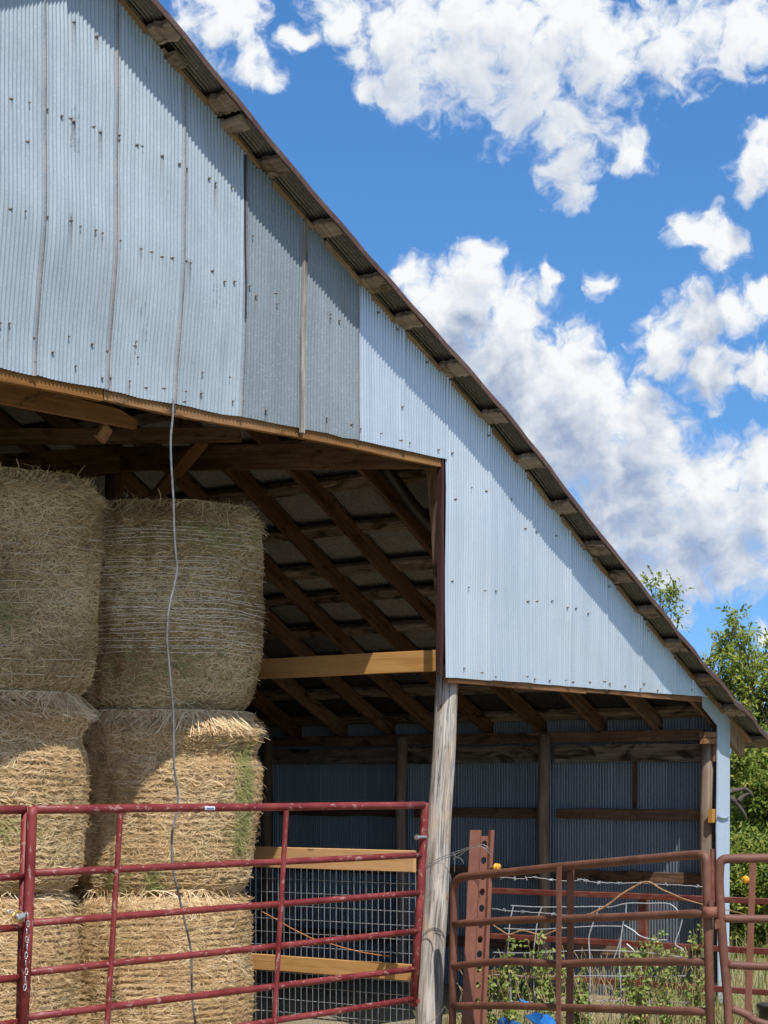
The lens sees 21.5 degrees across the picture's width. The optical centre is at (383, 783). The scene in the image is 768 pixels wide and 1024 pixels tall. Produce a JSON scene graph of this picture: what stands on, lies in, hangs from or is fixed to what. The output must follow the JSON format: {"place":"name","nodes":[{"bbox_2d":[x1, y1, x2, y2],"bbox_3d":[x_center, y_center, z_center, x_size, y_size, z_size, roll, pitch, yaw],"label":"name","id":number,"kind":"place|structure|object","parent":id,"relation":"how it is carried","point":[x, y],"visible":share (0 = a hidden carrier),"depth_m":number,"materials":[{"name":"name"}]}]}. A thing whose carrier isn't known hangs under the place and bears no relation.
{"place":"outdoors","nodes":[
{"label":"outdoors","id":0,"kind":"place"},
{"bbox_2d":[158,0,767,752],"label":"sky","id":1,"kind":"structure","parent":0,"point":[572,194],"materials":[{"name":"blue"}]},
{"bbox_2d":[251,957,767,1023],"bbox_3d":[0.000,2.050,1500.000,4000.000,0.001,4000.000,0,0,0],"label":"ground","id":2,"kind":"structure","parent":0,"point":[352,998],"depth_m":19.27,"materials":[{"name":"brown soil"}]},
{"bbox_2d":[0,888,82,1023],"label":"hay bale","id":3,"kind":"object","parent":2,"relation":"on","point":[54,945],"visible":0.73,"depth_m":14.00,"materials":[{"name":"plant"}]},
{"bbox_2d":[0,686,101,893],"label":"hay bale","id":4,"kind":"object","parent":3,"relation":"on","point":[44,758],"visible":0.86,"depth_m":13.89,"materials":[{"name":"plant"}]},
{"bbox_2d":[0,458,112,697],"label":"hay bale","id":5,"kind":"object","parent":4,"relation":"on","point":[52,542],"visible":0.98,"depth_m":13.86},
{"bbox_2d":[67,884,258,1023],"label":"hay bale","id":6,"kind":"object","parent":2,"relation":"on","point":[144,937],"visible":0.54,"depth_m":14.88,"materials":[{"name":"plant"}]},
{"bbox_2d":[71,700,268,896],"bbox_3d":[-1.764,0.143,15.595,1.785,1.543,1.729,0,0,0],"label":"hay bale","id":7,"kind":"object","parent":6,"relation":"on","point":[130,760],"visible":0.66,"depth_m":14.91,"materials":[{"name":"plant"}]},
{"bbox_2d":[77,489,269,710],"bbox_3d":[-1.743,-1.344,15.633,1.740,1.654,1.752,0,0,0],"label":"hay bale","id":8,"kind":"object","parent":7,"relation":"on","point":[216,625],"visible":0.67,"depth_m":14.91},
{"bbox_2d":[239,846,415,1023],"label":"wire panel","id":9,"kind":"object","parent":2,"relation":"on","point":[289,964],"visible":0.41,"depth_m":16.01,"materials":[{"name":"grey metal"}]},
{"bbox_2d":[263,912,390,956],"bbox_3d":[-0.466,1.180,15.988,1.312,0.298,0.008,0,0,38],"label":"twine","id":10,"kind":"object","parent":9,"relation":"attached to","point":[331,944],"visible":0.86,"depth_m":15.90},
{"bbox_2d":[0,0,767,1023],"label":"barn","id":11,"kind":"structure","parent":2,"relation":"on","point":[506,652],"depth_m":15.92,"materials":[{"name":"metal"}]},
{"bbox_2d":[0,805,26,1023],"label":"tube gate","id":12,"kind":"structure","parent":11,"relation":"attached to","point":[15,809],"depth_m":11.88,"materials":[{"name":"red metal"}]},
{"bbox_2d":[166,397,196,1023],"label":"cable","id":13,"kind":"object","parent":11,"relation":"hanging from","point":[172,703],"visible":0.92,"depth_m":12.99,"materials":[{"name":"grey metal"}]},
{"bbox_2d":[18,802,428,1023],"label":"tube gate","id":14,"kind":"structure","parent":11,"relation":"attached to","point":[25,1016],"depth_m":13.15,"materials":[{"name":"red metal"}]},
{"bbox_2d":[7,910,29,990],"bbox_3d":[-2.121,0.968,11.783,0.122,0.474,0.079,0,0,-44],"label":"chain","id":15,"kind":"object","parent":14,"relation":"hanging from","point":[16,918],"visible":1,"depth_m":11.78,"materials":[{"name":"metal"}]},
{"bbox_2d":[378,469,430,537],"bbox_3d":[0.290,-2.230,16.642,0.109,0.724,1.007,0,0,38],"label":"rafter","id":16,"kind":"object","parent":11,"relation":"attached to","point":[408,499],"visible":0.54,"depth_m":16.46,"materials":[{"name":"brown wood"}]},
{"bbox_2d":[426,844,490,1023],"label":"tie wire","id":17,"kind":"object","parent":11,"relation":"attached to","point":[430,865],"visible":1,"depth_m":14.87,"materials":[{"name":"grey metal"}]},
{"bbox_2d":[710,849,767,1023],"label":"tube gate","id":18,"kind":"structure","parent":11,"relation":"attached to","point":[726,964],"depth_m":12.44,"materials":[{"name":"metal"}]},
{"bbox_2d":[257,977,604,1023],"bbox_3d":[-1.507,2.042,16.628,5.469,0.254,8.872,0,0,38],"label":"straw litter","id":19,"kind":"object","parent":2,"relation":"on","point":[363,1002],"visible":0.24,"depth_m":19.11,"materials":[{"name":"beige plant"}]},
{"bbox_2d":[461,830,493,1023],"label":"steel post","id":20,"kind":"object","parent":2,"relation":"on","point":[473,947],"visible":0.84,"depth_m":15.00,"materials":[{"name":"brown metal"}]},
{"bbox_2d":[490,863,500,869],"bbox_3d":[0.824,0.617,14.972,0.096,0.062,0.061,0,0,39],"label":"insulator","id":21,"kind":"object","parent":20,"relation":"attached to","point":[496,866],"visible":0.77,"depth_m":14.95,"materials":[{"name":"yellow plastic"}]},
{"bbox_2d":[499,875,702,887],"bbox_3d":[1.574,0.720,14.969,1.667,0.071,0.036,0,0,26],"label":"barbed wire","id":22,"kind":"object","parent":20,"relation":"attached to","point":[514,878],"visible":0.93,"depth_m":14.96,"materials":[{"name":"grey metal"}]},
{"bbox_2d":[476,952,495,1023],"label":"vine","id":23,"kind":"object","parent":2,"relation":"on","point":[489,992],"visible":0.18,"depth_m":15.36,"materials":[{"name":"green plant"}]},
{"bbox_2d":[491,936,534,1023],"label":"vine","id":24,"kind":"object","parent":2,"relation":"on","point":[504,970],"visible":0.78,"depth_m":15.27,"materials":[{"name":"green plant"}]},
{"bbox_2d":[498,999,555,1023],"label":"plastic tub","id":25,"kind":"object","parent":2,"relation":"on","point":[535,1018],"visible":0.73,"depth_m":15.02,"materials":[{"name":"blue plastic"}]},
{"bbox_2d":[528,929,565,1021],"bbox_3d":[1.212,1.558,15.129,0.232,0.960,0.386,0,0,-31],"label":"vine","id":26,"kind":"object","parent":2,"relation":"on","point":[540,979],"visible":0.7,"depth_m":15.13,"materials":[{"name":"green plant"}]},
{"bbox_2d":[561,967,593,1023],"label":"vine","id":27,"kind":"object","parent":2,"relation":"on","point":[576,1015],"visible":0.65,"depth_m":15.02,"materials":[{"name":"green plant"}]},
{"bbox_2d":[448,850,716,1023],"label":"tube gate","id":28,"kind":"structure","parent":2,"relation":"on","point":[707,913],"depth_m":13.66,"materials":[{"name":"metal"}]},
{"bbox_2d":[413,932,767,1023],"bbox_3d":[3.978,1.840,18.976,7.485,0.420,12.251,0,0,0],"label":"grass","id":29,"kind":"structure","parent":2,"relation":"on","point":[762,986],"depth_m":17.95,"materials":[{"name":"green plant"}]},
{"bbox_2d":[442,933,767,1023],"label":"dry weeds","id":30,"kind":"object","parent":2,"relation":"on","point":[600,1021],"visible":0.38,"depth_m":15.14,"materials":[{"name":"plant"}]},
{"bbox_2d":[478,888,767,1023],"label":"rail fence","id":31,"kind":"object","parent":2,"relation":"on","point":[643,928],"visible":0.56,"depth_m":16.58,"materials":[{"name":"red metal"}]},
{"bbox_2d":[493,903,690,1023],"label":"field wire","id":32,"kind":"object","parent":31,"relation":"attached to","point":[590,975],"visible":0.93,"depth_m":14.97,"materials":[{"name":"grey metal"}]},
{"bbox_2d":[493,925,562,935],"bbox_3d":[1.078,1.102,15.207,0.563,0.078,0.012,0,0,26],"label":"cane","id":33,"kind":"object","parent":32,"relation":"on","point":[522,930],"visible":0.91,"depth_m":15.23,"materials":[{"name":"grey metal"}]},
{"bbox_2d":[492,908,587,914],"bbox_3d":[1.252,0.963,15.123,0.967,0.056,0.036,0,0,26],"label":"barbed wire","id":34,"kind":"object","parent":32,"relation":"attached to","point":[529,912],"visible":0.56,"depth_m":15.21,"materials":[{"name":"grey metal"}]},
{"bbox_2d":[613,941,654,1023],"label":"vine","id":35,"kind":"object","parent":2,"relation":"on","point":[634,1018],"visible":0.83,"depth_m":14.82,"materials":[{"name":"green plant"}]},
{"bbox_2d":[642,930,684,1023],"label":"vine","id":36,"kind":"object","parent":2,"relation":"on","point":[663,1019],"visible":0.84,"depth_m":14.70,"materials":[{"name":"green plant"}]},
{"bbox_2d":[639,565,693,632],"bbox_3d":[4.117,-0.653,31.372,1.036,5.412,1.486,0,0,-25],"label":"locust tree","id":37,"kind":"object","parent":2,"relation":"on","point":[669,599],"visible":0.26,"depth_m":30.99,"materials":[{"name":"green plant"}]},
{"bbox_2d":[682,924,705,1023],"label":"vine","id":38,"kind":"object","parent":2,"relation":"on","point":[698,975],"visible":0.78,"depth_m":14.65,"materials":[{"name":"green plant"}]},
{"bbox_2d":[702,599,767,748],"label":"locust tree","id":39,"kind":"object","parent":2,"relation":"on","point":[740,687],"visible":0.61,"depth_m":28.87,"materials":[{"name":"green plant"}]},
{"bbox_2d":[729,828,754,955],"bbox_3d":[3.998,1.416,24.049,1.072,1.993,1.302,0,0,0],"label":"shrub","id":40,"kind":"object","parent":2,"relation":"on","point":[732,931],"visible":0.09,"depth_m":23.83,"materials":[{"name":"green plant"}]},
{"bbox_2d":[729,820,767,956],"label":"shrub","id":41,"kind":"object","parent":2,"relation":"on","point":[745,848],"visible":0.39,"depth_m":23.81,"materials":[{"name":"green plant"}]},
{"bbox_2d":[730,722,767,850],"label":"oak tree","id":42,"kind":"object","parent":2,"relation":"on","point":[749,787],"visible":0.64,"depth_m":25.84,"materials":[{"name":"green plant"}]},
{"bbox_2d":[744,863,755,1023],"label":"steel post","id":43,"kind":"object","parent":2,"relation":"on","point":[750,935],"visible":0.84,"depth_m":14.51,"materials":[{"name":"brown metal"}]},
{"bbox_2d":[589,881,745,914],"bbox_3d":[2.036,0.852,14.749,1.236,0.286,0.017,0,0,26],"label":"twine","id":44,"kind":"object","parent":43,"relation":"attached to","point":[613,900],"visible":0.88,"depth_m":14.82,"materials":[{"name":"tan twine fibre"}]},
{"bbox_2d":[741,876,749,883],"bbox_3d":[2.585,0.684,14.471,0.055,0.056,0.087,0,0,37],"label":"insulator","id":45,"kind":"object","parent":43,"relation":"attached to","point":[745,879],"visible":1,"depth_m":14.45,"materials":[{"name":"yellow plastic"}]},
{"bbox_2d":[735,821,767,956],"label":"shrub","id":46,"kind":"object","parent":2,"relation":"on","point":[763,877],"visible":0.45,"depth_m":23.82,"materials":[{"name":"green plant"}]},
{"bbox_2d":[756,1002,767,1019],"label":"bucket","id":47,"kind":"object","parent":2,"relation":"on","point":[762,1008],"visible":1,"depth_m":15.44,"materials":[{"name":"black plastic"}]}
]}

